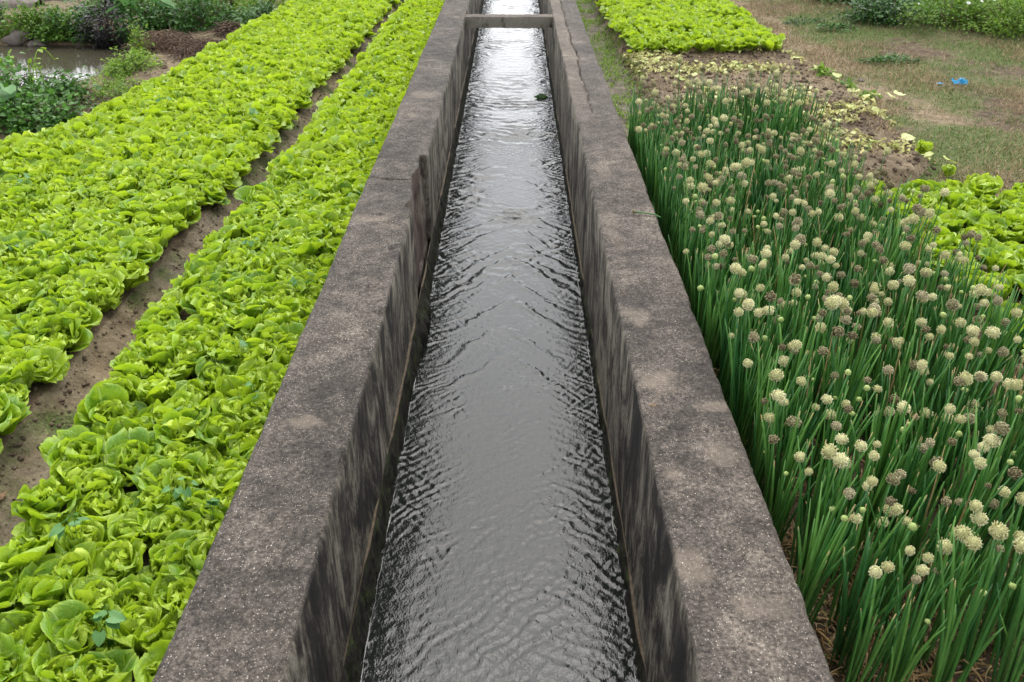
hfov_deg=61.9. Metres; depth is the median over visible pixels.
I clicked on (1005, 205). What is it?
lettuce
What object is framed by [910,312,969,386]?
onion plant
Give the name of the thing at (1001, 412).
onion plant
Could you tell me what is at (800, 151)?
onion plant
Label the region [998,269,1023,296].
lettuce
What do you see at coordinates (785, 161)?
onion plant
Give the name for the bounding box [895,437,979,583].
onion plant
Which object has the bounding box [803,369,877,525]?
onion plant
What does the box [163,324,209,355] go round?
lettuce
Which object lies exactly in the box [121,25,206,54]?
brush pile
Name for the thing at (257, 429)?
lettuce
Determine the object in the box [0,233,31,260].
lettuce
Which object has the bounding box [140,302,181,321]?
lettuce
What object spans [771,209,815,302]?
onion plant
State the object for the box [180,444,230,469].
lettuce
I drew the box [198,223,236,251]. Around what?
lettuce
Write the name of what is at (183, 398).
lettuce
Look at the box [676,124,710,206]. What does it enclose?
onion plant
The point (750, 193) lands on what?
onion plant
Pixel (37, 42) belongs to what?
stone
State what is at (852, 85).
green weed
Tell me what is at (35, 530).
lettuce
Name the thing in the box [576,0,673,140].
grass
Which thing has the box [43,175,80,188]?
lettuce
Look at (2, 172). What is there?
lettuce
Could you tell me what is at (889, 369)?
onion plant
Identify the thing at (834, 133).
onion plant
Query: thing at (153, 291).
path seedlings
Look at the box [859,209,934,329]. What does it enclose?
onion plant
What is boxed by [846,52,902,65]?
weed
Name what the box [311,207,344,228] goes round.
lettuce
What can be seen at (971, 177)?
yellowing lettuce
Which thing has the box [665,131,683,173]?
onion plant
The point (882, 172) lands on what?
onion plant
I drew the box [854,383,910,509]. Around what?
onion plant
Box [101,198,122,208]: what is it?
lettuce
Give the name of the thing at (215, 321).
lettuce
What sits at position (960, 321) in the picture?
onion plant
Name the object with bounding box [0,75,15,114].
broadleaf vine
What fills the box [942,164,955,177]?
yellowing lettuce
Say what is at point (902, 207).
lettuce
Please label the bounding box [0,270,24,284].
lettuce
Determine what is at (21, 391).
lettuce
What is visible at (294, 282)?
broadleaf weed
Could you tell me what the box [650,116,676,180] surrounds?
onion plant
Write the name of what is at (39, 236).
lettuce
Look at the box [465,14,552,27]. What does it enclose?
concrete strut
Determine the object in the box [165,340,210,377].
lettuce
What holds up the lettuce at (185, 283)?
on the ground at (44, 412)
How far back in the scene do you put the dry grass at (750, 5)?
8.26 m
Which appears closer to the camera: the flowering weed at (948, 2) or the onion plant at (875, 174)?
the onion plant at (875, 174)
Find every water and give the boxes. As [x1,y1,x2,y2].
[0,45,150,103]
[359,0,639,681]
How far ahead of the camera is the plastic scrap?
7.73 m
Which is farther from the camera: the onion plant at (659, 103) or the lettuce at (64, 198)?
the onion plant at (659, 103)
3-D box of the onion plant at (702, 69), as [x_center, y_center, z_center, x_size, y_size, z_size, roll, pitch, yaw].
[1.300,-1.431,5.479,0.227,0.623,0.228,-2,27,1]
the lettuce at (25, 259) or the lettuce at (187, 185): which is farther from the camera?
the lettuce at (187, 185)
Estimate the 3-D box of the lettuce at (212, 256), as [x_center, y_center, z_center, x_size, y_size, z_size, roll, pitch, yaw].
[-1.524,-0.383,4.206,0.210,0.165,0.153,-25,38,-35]
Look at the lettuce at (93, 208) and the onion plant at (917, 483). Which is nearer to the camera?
the onion plant at (917, 483)
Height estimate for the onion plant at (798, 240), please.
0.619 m
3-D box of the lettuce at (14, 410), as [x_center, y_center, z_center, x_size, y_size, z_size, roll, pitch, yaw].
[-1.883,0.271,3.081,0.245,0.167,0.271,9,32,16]
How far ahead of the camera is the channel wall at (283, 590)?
2.84 m
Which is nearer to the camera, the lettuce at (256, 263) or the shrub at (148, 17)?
the lettuce at (256, 263)
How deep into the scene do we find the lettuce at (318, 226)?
4.47 m
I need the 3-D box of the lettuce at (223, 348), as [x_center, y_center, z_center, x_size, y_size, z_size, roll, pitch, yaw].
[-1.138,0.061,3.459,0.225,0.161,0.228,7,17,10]
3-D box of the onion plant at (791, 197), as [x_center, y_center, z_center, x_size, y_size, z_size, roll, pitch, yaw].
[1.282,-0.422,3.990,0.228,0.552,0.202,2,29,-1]
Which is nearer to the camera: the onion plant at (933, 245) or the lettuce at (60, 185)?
the onion plant at (933, 245)
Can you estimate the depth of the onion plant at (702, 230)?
3.64 m
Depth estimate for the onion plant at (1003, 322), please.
3.13 m
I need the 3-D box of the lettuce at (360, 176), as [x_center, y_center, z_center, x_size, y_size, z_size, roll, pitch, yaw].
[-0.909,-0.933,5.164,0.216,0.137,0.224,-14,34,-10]
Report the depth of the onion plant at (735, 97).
5.54 m
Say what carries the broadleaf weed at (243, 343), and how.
on the ground at (44, 412)
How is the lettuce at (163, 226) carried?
on the ground at (44, 412)
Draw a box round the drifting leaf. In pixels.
[534,93,546,98]
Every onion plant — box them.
[626,75,660,156]
[628,75,656,147]
[628,99,655,158]
[634,119,661,173]
[635,112,668,205]
[636,122,664,184]
[640,89,665,156]
[646,95,671,145]
[647,93,667,127]
[647,104,668,129]
[649,74,697,126]
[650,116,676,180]
[651,99,677,147]
[652,106,681,214]
[652,118,679,192]
[653,154,687,248]
[655,108,688,160]
[656,90,685,144]
[657,110,676,148]
[657,135,682,222]
[657,139,687,235]
[659,128,677,163]
[661,134,695,175]
[662,97,680,134]
[664,93,716,160]
[665,95,707,161]
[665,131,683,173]
[667,174,699,258]
[668,182,716,284]
[669,134,698,196]
[670,198,704,264]
[672,150,704,215]
[675,77,708,148]
[675,194,716,277]
[676,118,701,166]
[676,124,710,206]
[677,56,705,124]
[677,114,738,177]
[678,171,731,247]
[680,90,701,153]
[681,173,713,226]
[682,144,710,210]
[682,231,714,311]
[684,217,715,296]
[685,83,712,130]
[685,104,709,171]
[685,157,727,221]
[687,90,721,150]
[687,163,751,234]
[687,228,733,318]
[690,212,745,304]
[691,160,721,214]
[693,121,723,190]
[693,234,744,338]
[694,178,724,249]
[696,124,716,167]
[697,193,733,261]
[697,253,753,375]
[698,66,732,144]
[699,116,736,164]
[700,66,733,162]
[701,119,740,209]
[701,223,720,252]
[702,122,732,171]
[702,169,728,219]
[703,73,736,157]
[704,157,733,206]
[704,199,729,305]
[706,79,735,156]
[706,133,750,193]
[706,171,742,234]
[706,249,757,370]
[707,229,750,357]
[710,196,750,279]
[712,260,773,378]
[713,84,737,113]
[713,94,750,133]
[714,165,751,221]
[715,231,760,303]
[716,125,742,169]
[716,284,772,387]
[718,213,805,331]
[719,84,744,152]
[719,307,763,405]
[720,87,768,175]
[723,120,751,177]
[723,228,750,281]
[724,135,742,188]
[724,147,754,220]
[724,158,759,250]
[725,194,768,276]
[725,298,788,426]
[726,88,770,147]
[726,241,783,363]
[726,298,804,402]
[728,160,766,252]
[728,329,798,457]
[729,222,799,334]
[730,139,760,198]
[731,133,772,223]
[732,245,775,331]
[736,72,755,135]
[739,179,794,273]
[739,190,798,287]
[740,83,770,157]
[741,276,800,410]
[742,66,778,151]
[742,144,772,187]
[743,129,771,171]
[743,134,765,178]
[743,221,798,290]
[746,135,771,214]
[746,339,817,461]
[749,117,773,173]
[750,146,783,235]
[750,346,807,490]
[751,63,778,148]
[751,71,818,171]
[751,179,786,243]
[751,309,835,458]
[752,398,806,503]
[753,153,800,193]
[756,164,800,216]
[756,216,805,335]
[757,80,789,140]
[757,283,808,367]
[758,184,786,254]
[759,159,795,218]
[760,69,792,170]
[760,113,806,190]
[760,194,811,266]
[760,233,805,330]
[760,346,835,489]
[761,389,833,517]
[762,273,830,407]
[763,92,809,155]
[763,253,799,343]
[764,79,784,122]
[764,185,801,261]
[764,291,841,450]
[765,435,815,546]
[766,128,790,198]
[766,145,812,241]
[767,132,808,168]
[768,99,801,177]
[770,130,793,180]
[770,152,809,209]
[771,132,832,184]
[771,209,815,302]
[772,128,805,181]
[773,70,796,112]
[774,168,843,264]
[779,68,816,142]
[779,198,828,274]
[779,271,822,383]
[781,80,813,145]
[783,168,826,235]
[783,361,838,480]
[785,155,831,215]
[786,82,832,159]
[786,127,812,185]
[787,106,817,167]
[787,199,823,246]
[787,244,844,334]
[787,295,891,401]
[788,238,826,330]
[790,198,842,294]
[790,433,861,589]
[792,251,838,368]
[792,265,818,354]
[794,137,835,197]
[795,232,850,310]
[796,138,820,184]
[796,146,826,237]
[796,475,877,625]
[800,174,844,250]
[801,122,832,170]
[803,177,859,244]
[803,204,859,309]
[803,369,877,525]
[803,421,874,582]
[804,138,830,192]
[804,184,834,268]
[804,359,927,544]
[805,297,870,416]
[808,162,827,209]
[808,399,881,507]
[811,120,844,187]
[812,273,860,377]
[812,286,866,371]
[813,146,839,221]
[813,189,892,293]
[813,308,880,479]
[815,295,880,453]
[816,522,929,674]
[818,115,843,200]
[818,248,866,367]
[818,299,894,419]
[819,139,857,204]
[819,235,881,312]
[821,154,861,233]
[821,203,865,294]
[821,442,879,584]
[822,182,874,282]
[824,124,843,179]
[825,138,852,206]
[826,173,862,258]
[827,473,907,673]
[828,337,905,446]
[831,136,871,198]
[831,285,892,356]
[832,264,880,355]
[834,147,891,234]
[834,168,887,249]
[834,545,920,681]
[837,431,902,562]
[839,181,894,273]
[840,232,872,296]
[840,279,892,383]
[841,151,875,222]
[844,182,890,268]
[844,194,886,277]
[845,239,893,348]
[846,310,925,426]
[848,241,933,351]
[851,325,945,483]
[851,414,966,544]
[852,264,901,353]
[854,325,964,465]
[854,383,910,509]
[855,285,943,397]
[856,332,903,437]
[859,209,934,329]
[861,177,892,274]
[862,460,946,615]
[862,481,951,647]
[863,321,955,438]
[865,510,987,668]
[866,170,915,258]
[867,272,927,373]
[868,457,1022,613]
[871,414,924,531]
[873,539,962,681]
[874,192,923,272]
[876,265,936,354]
[877,214,918,324]
[880,574,947,681]
[882,203,933,313]
[883,262,928,423]
[884,184,935,275]
[884,207,919,274]
[885,256,968,385]
[889,384,953,496]
[894,284,952,387]
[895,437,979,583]
[896,225,949,315]
[897,308,1022,443]
[903,520,1023,681]
[905,242,962,337]
[906,188,973,277]
[906,234,967,353]
[906,371,979,519]
[907,483,1020,618]
[910,299,1012,441]
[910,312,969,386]
[918,293,980,372]
[923,283,992,390]
[923,353,989,472]
[923,395,1023,509]
[925,299,988,445]
[926,433,997,563]
[928,246,968,335]
[929,371,1002,504]
[933,233,986,340]
[942,240,994,318]
[944,421,1023,596]
[945,401,1023,546]
[949,230,1008,337]
[955,527,1021,681]
[956,354,1023,469]
[959,296,1023,432]
[959,572,1023,681]
[962,284,1023,414]
[962,335,1023,448]
[966,270,1023,394]
[967,271,1023,394]
[968,395,1023,521]
[976,485,1023,632]
[978,363,1023,494]
[981,390,1023,480]
[989,379,1023,533]
[989,483,1023,562]
[991,492,1023,656]
[997,461,1023,582]
[999,614,1023,681]
[1008,364,1023,457]
[1011,348,1023,402]
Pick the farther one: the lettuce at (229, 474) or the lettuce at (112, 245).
the lettuce at (112, 245)
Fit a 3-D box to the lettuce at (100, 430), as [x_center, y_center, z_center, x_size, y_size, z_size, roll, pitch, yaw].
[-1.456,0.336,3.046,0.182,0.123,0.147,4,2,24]
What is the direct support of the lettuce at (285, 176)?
on the ground at (44, 412)
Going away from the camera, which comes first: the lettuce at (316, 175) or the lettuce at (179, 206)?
the lettuce at (179, 206)
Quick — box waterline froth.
[360,28,636,681]
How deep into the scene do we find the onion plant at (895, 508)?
2.28 m
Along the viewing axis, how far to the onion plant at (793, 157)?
4.59 m
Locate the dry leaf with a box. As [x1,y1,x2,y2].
[0,491,6,499]
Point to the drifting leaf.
(540, 95)
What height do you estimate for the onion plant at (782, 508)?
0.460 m
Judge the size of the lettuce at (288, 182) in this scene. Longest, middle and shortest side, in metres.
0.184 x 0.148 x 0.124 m
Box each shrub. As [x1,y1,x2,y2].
[0,0,16,30]
[0,0,79,41]
[31,5,99,45]
[63,0,157,18]
[69,0,131,49]
[83,69,142,100]
[86,0,177,14]
[95,42,163,79]
[100,0,197,52]
[127,19,154,59]
[146,0,250,33]
[154,0,233,20]
[215,0,286,15]
[220,0,240,14]
[232,0,278,27]
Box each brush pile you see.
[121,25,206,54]
[166,36,222,62]
[203,20,241,37]
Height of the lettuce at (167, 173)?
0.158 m
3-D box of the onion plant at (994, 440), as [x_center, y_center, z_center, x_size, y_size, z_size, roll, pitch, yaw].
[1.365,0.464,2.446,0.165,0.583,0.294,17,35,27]
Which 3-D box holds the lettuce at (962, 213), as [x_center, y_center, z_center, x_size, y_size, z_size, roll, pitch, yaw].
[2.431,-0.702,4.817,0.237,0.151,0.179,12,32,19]
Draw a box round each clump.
[0,20,101,134]
[0,82,95,135]
[4,70,102,112]
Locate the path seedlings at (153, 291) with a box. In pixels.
[0,9,395,543]
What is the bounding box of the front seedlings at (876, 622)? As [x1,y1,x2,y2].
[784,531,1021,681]
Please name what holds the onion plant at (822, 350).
on the ground at (44, 412)
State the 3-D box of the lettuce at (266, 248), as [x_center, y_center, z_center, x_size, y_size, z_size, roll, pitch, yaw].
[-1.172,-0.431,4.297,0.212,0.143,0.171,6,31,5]
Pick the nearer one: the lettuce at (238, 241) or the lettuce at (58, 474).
the lettuce at (58, 474)
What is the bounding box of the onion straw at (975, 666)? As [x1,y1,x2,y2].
[714,340,1023,681]
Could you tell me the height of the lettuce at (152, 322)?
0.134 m
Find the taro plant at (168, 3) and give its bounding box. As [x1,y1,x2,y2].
[105,0,176,30]
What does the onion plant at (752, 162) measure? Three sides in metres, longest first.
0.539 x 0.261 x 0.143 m
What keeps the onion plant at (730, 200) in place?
on the ground at (44, 412)
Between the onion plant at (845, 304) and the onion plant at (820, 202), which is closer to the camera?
the onion plant at (845, 304)
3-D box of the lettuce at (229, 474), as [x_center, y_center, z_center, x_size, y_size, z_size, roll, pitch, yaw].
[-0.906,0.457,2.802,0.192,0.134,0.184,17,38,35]
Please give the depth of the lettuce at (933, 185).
5.10 m
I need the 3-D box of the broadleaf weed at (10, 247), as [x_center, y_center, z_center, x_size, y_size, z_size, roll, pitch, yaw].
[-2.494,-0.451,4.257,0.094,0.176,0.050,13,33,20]
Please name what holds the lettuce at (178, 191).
on the ground at (44, 412)
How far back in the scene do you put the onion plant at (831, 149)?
4.31 m
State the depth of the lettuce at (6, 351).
3.36 m
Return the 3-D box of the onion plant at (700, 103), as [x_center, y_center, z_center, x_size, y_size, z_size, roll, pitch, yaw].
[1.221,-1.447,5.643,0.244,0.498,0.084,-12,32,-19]
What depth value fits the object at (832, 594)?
2.43 m
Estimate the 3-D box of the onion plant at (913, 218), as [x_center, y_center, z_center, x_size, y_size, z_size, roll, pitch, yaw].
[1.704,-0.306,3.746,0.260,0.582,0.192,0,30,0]
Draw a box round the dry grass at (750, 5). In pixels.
[734,0,1023,195]
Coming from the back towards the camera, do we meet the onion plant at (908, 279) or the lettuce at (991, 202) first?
the lettuce at (991, 202)
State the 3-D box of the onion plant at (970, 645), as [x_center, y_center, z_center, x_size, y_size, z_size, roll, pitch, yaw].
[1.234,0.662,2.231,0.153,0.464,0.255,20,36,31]
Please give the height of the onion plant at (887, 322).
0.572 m
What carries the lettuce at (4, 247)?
on the ground at (44, 412)
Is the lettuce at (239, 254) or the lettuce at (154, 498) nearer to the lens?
the lettuce at (154, 498)
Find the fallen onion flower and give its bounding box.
[631,209,660,217]
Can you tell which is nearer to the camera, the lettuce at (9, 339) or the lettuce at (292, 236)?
the lettuce at (9, 339)
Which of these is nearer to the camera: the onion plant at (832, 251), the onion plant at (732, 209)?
the onion plant at (832, 251)
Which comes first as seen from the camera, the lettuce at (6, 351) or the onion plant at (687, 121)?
the lettuce at (6, 351)
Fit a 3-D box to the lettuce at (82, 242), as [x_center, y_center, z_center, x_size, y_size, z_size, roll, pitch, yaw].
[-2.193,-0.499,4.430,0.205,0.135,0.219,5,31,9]
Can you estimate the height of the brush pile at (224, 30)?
0.173 m
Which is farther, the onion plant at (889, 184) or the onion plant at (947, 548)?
the onion plant at (889, 184)
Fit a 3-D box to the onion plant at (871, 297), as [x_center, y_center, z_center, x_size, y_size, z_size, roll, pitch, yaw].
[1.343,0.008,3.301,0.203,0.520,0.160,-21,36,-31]
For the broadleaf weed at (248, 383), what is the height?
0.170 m
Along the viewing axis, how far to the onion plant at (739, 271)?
3.33 m
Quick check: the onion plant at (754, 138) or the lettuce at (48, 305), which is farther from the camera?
the onion plant at (754, 138)
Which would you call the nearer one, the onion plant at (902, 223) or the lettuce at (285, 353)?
the lettuce at (285, 353)
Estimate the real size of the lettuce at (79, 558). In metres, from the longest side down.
0.220 x 0.212 x 0.134 m
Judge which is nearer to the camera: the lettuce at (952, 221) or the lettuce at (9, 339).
the lettuce at (9, 339)
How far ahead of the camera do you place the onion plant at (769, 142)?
4.60 m
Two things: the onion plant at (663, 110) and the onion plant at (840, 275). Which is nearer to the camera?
the onion plant at (840, 275)
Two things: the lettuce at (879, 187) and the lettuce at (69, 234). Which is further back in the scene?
the lettuce at (879, 187)
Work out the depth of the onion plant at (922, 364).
2.54 m
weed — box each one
[0,233,18,249]
[13,172,31,185]
[49,512,90,547]
[90,610,126,648]
[156,94,170,102]
[161,477,198,510]
[205,498,219,519]
[231,340,247,350]
[241,233,264,251]
[245,378,262,398]
[249,108,257,127]
[288,271,314,292]
[364,89,374,96]
[782,15,825,25]
[809,62,834,77]
[813,20,860,32]
[821,0,861,5]
[821,0,931,26]
[835,77,857,88]
[845,0,922,14]
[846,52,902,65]
[855,88,883,99]
[879,0,1009,32]
[881,51,921,64]
[893,0,997,19]
[949,0,1023,37]
[960,0,1023,19]
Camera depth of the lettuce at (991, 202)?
4.95 m
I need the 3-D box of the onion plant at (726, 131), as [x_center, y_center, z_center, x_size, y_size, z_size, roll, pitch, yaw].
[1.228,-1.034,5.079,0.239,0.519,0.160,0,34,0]
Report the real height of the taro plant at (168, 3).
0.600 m
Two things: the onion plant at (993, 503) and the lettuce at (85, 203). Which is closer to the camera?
the onion plant at (993, 503)
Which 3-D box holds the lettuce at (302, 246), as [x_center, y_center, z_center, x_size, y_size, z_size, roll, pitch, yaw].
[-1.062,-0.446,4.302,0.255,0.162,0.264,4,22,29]
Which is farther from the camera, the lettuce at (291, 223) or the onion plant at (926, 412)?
the lettuce at (291, 223)
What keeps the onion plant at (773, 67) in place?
on the ground at (44, 412)
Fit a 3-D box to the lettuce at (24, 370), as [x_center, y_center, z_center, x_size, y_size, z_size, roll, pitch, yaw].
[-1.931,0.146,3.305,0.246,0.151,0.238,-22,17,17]
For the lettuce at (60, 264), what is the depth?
4.06 m
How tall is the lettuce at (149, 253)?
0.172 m
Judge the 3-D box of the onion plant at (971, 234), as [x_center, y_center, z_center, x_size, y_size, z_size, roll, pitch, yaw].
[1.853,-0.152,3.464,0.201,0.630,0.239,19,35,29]
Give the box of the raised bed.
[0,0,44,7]
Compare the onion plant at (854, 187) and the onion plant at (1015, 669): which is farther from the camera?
the onion plant at (854, 187)
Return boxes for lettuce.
[0,168,7,177]
[0,172,22,178]
[0,174,32,186]
[0,183,14,197]
[0,199,8,208]
[0,202,32,218]
[0,209,26,222]
[0,217,16,230]
[0,228,20,235]
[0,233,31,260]
[0,243,7,259]
[0,251,29,272]
[0,260,12,271]
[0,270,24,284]
[0,279,54,313]
[0,281,18,303]
[0,301,16,321]
[0,314,19,331]
[0,326,37,348]
[0,345,26,363]
[0,348,40,387]
[0,375,29,420]
[0,392,31,435]
[0,535,57,576]
[0,569,31,612]
[0,599,51,667]
[0,632,29,681]
[4,183,39,196]
[4,192,36,208]
[6,248,52,271]
[7,230,51,241]
[8,558,72,620]
[10,237,62,257]
[10,511,76,553]
[11,219,40,231]
[11,314,50,341]
[11,342,69,383]
[11,477,77,522]
[13,257,46,279]
[15,295,59,320]
[18,638,83,681]
[22,172,47,184]
[25,193,53,212]
[25,332,72,359]
[27,209,41,219]
[27,214,56,229]
[29,311,92,353]
[33,274,59,294]
[35,540,107,590]
[36,179,77,196]
[36,203,75,219]
[36,252,79,276]
[39,217,77,233]
[39,425,112,470]
[39,457,95,503]
[40,599,123,654]
[41,171,66,181]
[42,238,74,255]
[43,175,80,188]
[45,190,86,210]
[47,229,85,242]
[47,253,89,263]
[47,281,97,304]
[48,272,80,294]
[50,209,70,219]
[51,206,102,225]
[54,518,109,554]
[54,646,138,681]
[56,299,102,329]
[62,461,125,502]
[64,486,132,524]
[65,575,136,626]
[67,262,100,274]
[68,245,91,261]
[69,176,92,187]
[70,185,87,200]
[70,215,103,236]
[70,231,101,248]
[72,383,146,431]
[74,195,109,210]
[75,203,97,214]
[75,268,124,310]
[76,184,118,199]
[77,245,109,265]
[80,168,114,184]
[81,283,122,312]
[84,422,106,437]
[86,181,115,189]
[86,537,146,581]
[88,236,128,254]
[89,371,144,404]
[92,219,120,236]
[94,205,109,214]
[95,245,137,270]
[95,258,148,290]
[97,208,131,225]
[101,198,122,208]
[102,225,133,245]
[102,427,163,486]
[104,189,135,199]
[105,416,153,440]
[105,599,164,655]
[106,573,168,618]
[107,175,139,191]
[107,508,156,548]
[109,160,147,177]
[109,350,157,378]
[114,195,151,221]
[118,236,163,265]
[119,341,155,368]
[120,163,158,190]
[124,451,196,494]
[124,485,172,514]
[125,220,143,235]
[127,185,157,197]
[127,330,167,349]
[127,375,175,406]
[129,224,176,246]
[131,314,175,334]
[132,212,158,226]
[133,640,169,681]
[136,332,190,367]
[136,451,217,501]
[137,402,156,430]
[137,504,202,545]
[137,529,200,583]
[138,172,180,189]
[139,609,182,651]
[140,200,162,214]
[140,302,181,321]
[141,185,184,205]
[144,402,222,446]
[145,360,195,381]
[147,441,194,460]
[148,289,186,313]
[149,389,210,428]
[151,209,188,235]
[151,571,197,627]
[152,224,177,247]
[153,196,194,219]
[155,164,185,183]
[162,268,203,293]
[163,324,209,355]
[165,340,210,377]
[165,378,215,400]
[165,532,213,579]
[166,486,217,522]
[167,314,213,333]
[169,196,200,224]
[170,163,208,185]
[171,180,199,189]
[178,502,227,543]
[179,280,222,313]
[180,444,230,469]
[183,188,214,206]
[183,245,221,275]
[184,258,223,283]
[189,239,230,258]
[189,292,237,325]
[189,323,229,354]
[194,412,242,451]
[195,355,237,393]
[198,175,225,187]
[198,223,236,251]
[199,182,230,204]
[199,483,238,521]
[200,272,242,287]
[201,457,247,493]
[202,313,232,336]
[207,332,244,368]
[209,393,256,430]
[211,436,257,464]
[214,246,260,271]
[215,259,247,274]
[215,374,258,398]
[217,274,263,305]
[217,311,261,335]
[222,303,240,315]
[223,207,256,237]
[224,237,260,253]
[228,253,277,275]
[229,416,266,445]
[230,222,246,239]
[230,293,277,317]
[232,181,279,204]
[232,356,273,390]
[233,392,272,436]
[236,203,263,218]
[236,231,274,250]
[236,337,277,374]
[240,304,300,336]
[241,218,278,237]
[241,269,275,292]
[242,334,250,340]
[243,319,285,355]
[249,188,285,207]
[251,285,276,302]
[252,210,288,223]
[253,200,291,217]
[253,362,288,392]
[255,377,283,400]
[261,241,287,253]
[263,217,302,240]
[263,246,304,268]
[266,168,292,188]
[266,258,309,281]
[269,276,307,297]
[269,321,304,353]
[271,340,297,371]
[273,165,299,183]
[273,184,286,193]
[273,193,311,211]
[273,226,314,245]
[273,294,304,312]
[279,267,317,290]
[280,205,311,217]
[284,181,309,192]
[285,178,307,188]
[286,235,328,256]
[287,187,321,204]
[287,209,324,223]
[290,298,316,322]
[294,286,321,299]
[297,254,317,268]
[302,219,333,238]
[303,171,338,183]
[304,200,321,209]
[305,231,331,249]
[306,174,334,201]
[306,252,335,269]
[307,274,327,290]
[310,266,330,278]
[311,203,343,218]
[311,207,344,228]
[319,190,344,200]
[320,196,342,208]
[324,238,341,253]
[326,235,342,253]
[328,173,354,185]
[330,197,357,208]
[331,220,348,236]
[332,179,354,197]
[339,202,356,219]
[340,211,352,222]
[341,178,366,195]
[345,193,359,199]
[351,173,369,183]
[861,180,884,193]
[869,187,903,208]
[884,201,913,222]
[894,214,942,229]
[899,179,942,195]
[901,219,940,238]
[906,190,947,208]
[910,226,966,258]
[915,139,932,153]
[925,206,967,235]
[926,204,965,218]
[930,248,979,277]
[938,186,976,208]
[939,178,975,202]
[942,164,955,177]
[950,196,988,227]
[955,265,987,295]
[955,273,1011,306]
[958,226,999,244]
[961,231,995,262]
[963,173,1003,197]
[963,209,1009,238]
[966,173,978,179]
[977,194,1001,212]
[978,245,1023,274]
[989,228,1023,243]
[990,299,1023,320]
[995,241,1020,250]
[998,189,1023,202]
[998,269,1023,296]
[1000,199,1023,211]
[1000,207,1023,235]
[1001,182,1023,191]
[1006,244,1023,269]
[1010,319,1023,349]
[1014,274,1023,295]
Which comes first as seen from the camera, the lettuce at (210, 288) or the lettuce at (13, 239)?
the lettuce at (210, 288)
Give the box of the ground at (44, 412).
[0,0,1023,681]
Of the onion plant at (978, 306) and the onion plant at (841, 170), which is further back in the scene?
the onion plant at (841, 170)
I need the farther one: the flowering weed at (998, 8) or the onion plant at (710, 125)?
the flowering weed at (998, 8)
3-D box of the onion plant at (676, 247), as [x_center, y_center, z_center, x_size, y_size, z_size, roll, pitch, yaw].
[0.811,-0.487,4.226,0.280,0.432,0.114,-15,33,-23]
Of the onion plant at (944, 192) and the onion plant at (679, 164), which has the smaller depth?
the onion plant at (944, 192)
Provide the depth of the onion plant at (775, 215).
3.75 m
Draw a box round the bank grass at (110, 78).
[0,0,281,136]
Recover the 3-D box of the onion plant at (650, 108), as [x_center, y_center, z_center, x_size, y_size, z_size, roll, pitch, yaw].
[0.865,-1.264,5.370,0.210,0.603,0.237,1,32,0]
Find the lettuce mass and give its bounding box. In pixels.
[0,0,1023,681]
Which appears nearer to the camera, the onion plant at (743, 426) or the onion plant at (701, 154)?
the onion plant at (743, 426)
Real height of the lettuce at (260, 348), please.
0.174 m
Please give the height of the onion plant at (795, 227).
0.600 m
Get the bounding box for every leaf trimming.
[832,73,841,77]
[845,104,855,109]
[893,90,905,94]
[901,133,914,139]
[922,151,933,156]
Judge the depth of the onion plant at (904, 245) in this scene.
3.49 m
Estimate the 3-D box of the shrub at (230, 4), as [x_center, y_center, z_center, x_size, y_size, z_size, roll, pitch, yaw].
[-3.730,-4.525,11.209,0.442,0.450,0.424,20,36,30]
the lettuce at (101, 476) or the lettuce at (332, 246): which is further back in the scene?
the lettuce at (332, 246)
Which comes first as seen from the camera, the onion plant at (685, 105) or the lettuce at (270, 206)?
the lettuce at (270, 206)
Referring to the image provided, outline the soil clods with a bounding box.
[0,12,1010,681]
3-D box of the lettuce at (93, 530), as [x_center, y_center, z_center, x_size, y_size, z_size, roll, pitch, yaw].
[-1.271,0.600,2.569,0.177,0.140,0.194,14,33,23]
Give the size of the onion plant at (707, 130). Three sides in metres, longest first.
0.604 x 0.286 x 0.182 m
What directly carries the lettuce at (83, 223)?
on the ground at (44, 412)
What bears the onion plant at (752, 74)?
on the ground at (44, 412)
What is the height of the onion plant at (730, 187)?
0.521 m
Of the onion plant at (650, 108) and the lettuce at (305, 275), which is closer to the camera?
the lettuce at (305, 275)
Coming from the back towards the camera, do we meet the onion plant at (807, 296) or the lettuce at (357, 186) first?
the lettuce at (357, 186)
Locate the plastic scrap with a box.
[952,77,967,84]
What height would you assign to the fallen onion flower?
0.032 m
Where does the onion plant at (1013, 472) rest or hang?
on the ground at (44, 412)
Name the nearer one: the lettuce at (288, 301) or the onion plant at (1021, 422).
the onion plant at (1021, 422)
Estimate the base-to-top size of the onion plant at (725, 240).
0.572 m
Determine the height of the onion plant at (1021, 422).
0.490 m
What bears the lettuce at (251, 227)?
on the ground at (44, 412)
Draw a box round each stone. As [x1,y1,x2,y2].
[1,29,32,45]
[27,39,46,45]
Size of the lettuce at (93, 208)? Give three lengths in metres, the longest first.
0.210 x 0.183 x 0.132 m
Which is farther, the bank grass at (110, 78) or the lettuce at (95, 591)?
the bank grass at (110, 78)
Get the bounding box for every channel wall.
[152,0,483,681]
[538,0,833,681]
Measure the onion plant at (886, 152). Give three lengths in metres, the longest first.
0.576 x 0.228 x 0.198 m
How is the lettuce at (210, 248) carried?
on the ground at (44, 412)
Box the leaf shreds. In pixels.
[622,44,936,163]
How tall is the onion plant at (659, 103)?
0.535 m
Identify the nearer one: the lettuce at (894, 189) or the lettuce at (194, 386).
the lettuce at (194, 386)
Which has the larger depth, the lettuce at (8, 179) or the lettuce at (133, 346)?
the lettuce at (8, 179)
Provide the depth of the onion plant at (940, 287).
3.26 m
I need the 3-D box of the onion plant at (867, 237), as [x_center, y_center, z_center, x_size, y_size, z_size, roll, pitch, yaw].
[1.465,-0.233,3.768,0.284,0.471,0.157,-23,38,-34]
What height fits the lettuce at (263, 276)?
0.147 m

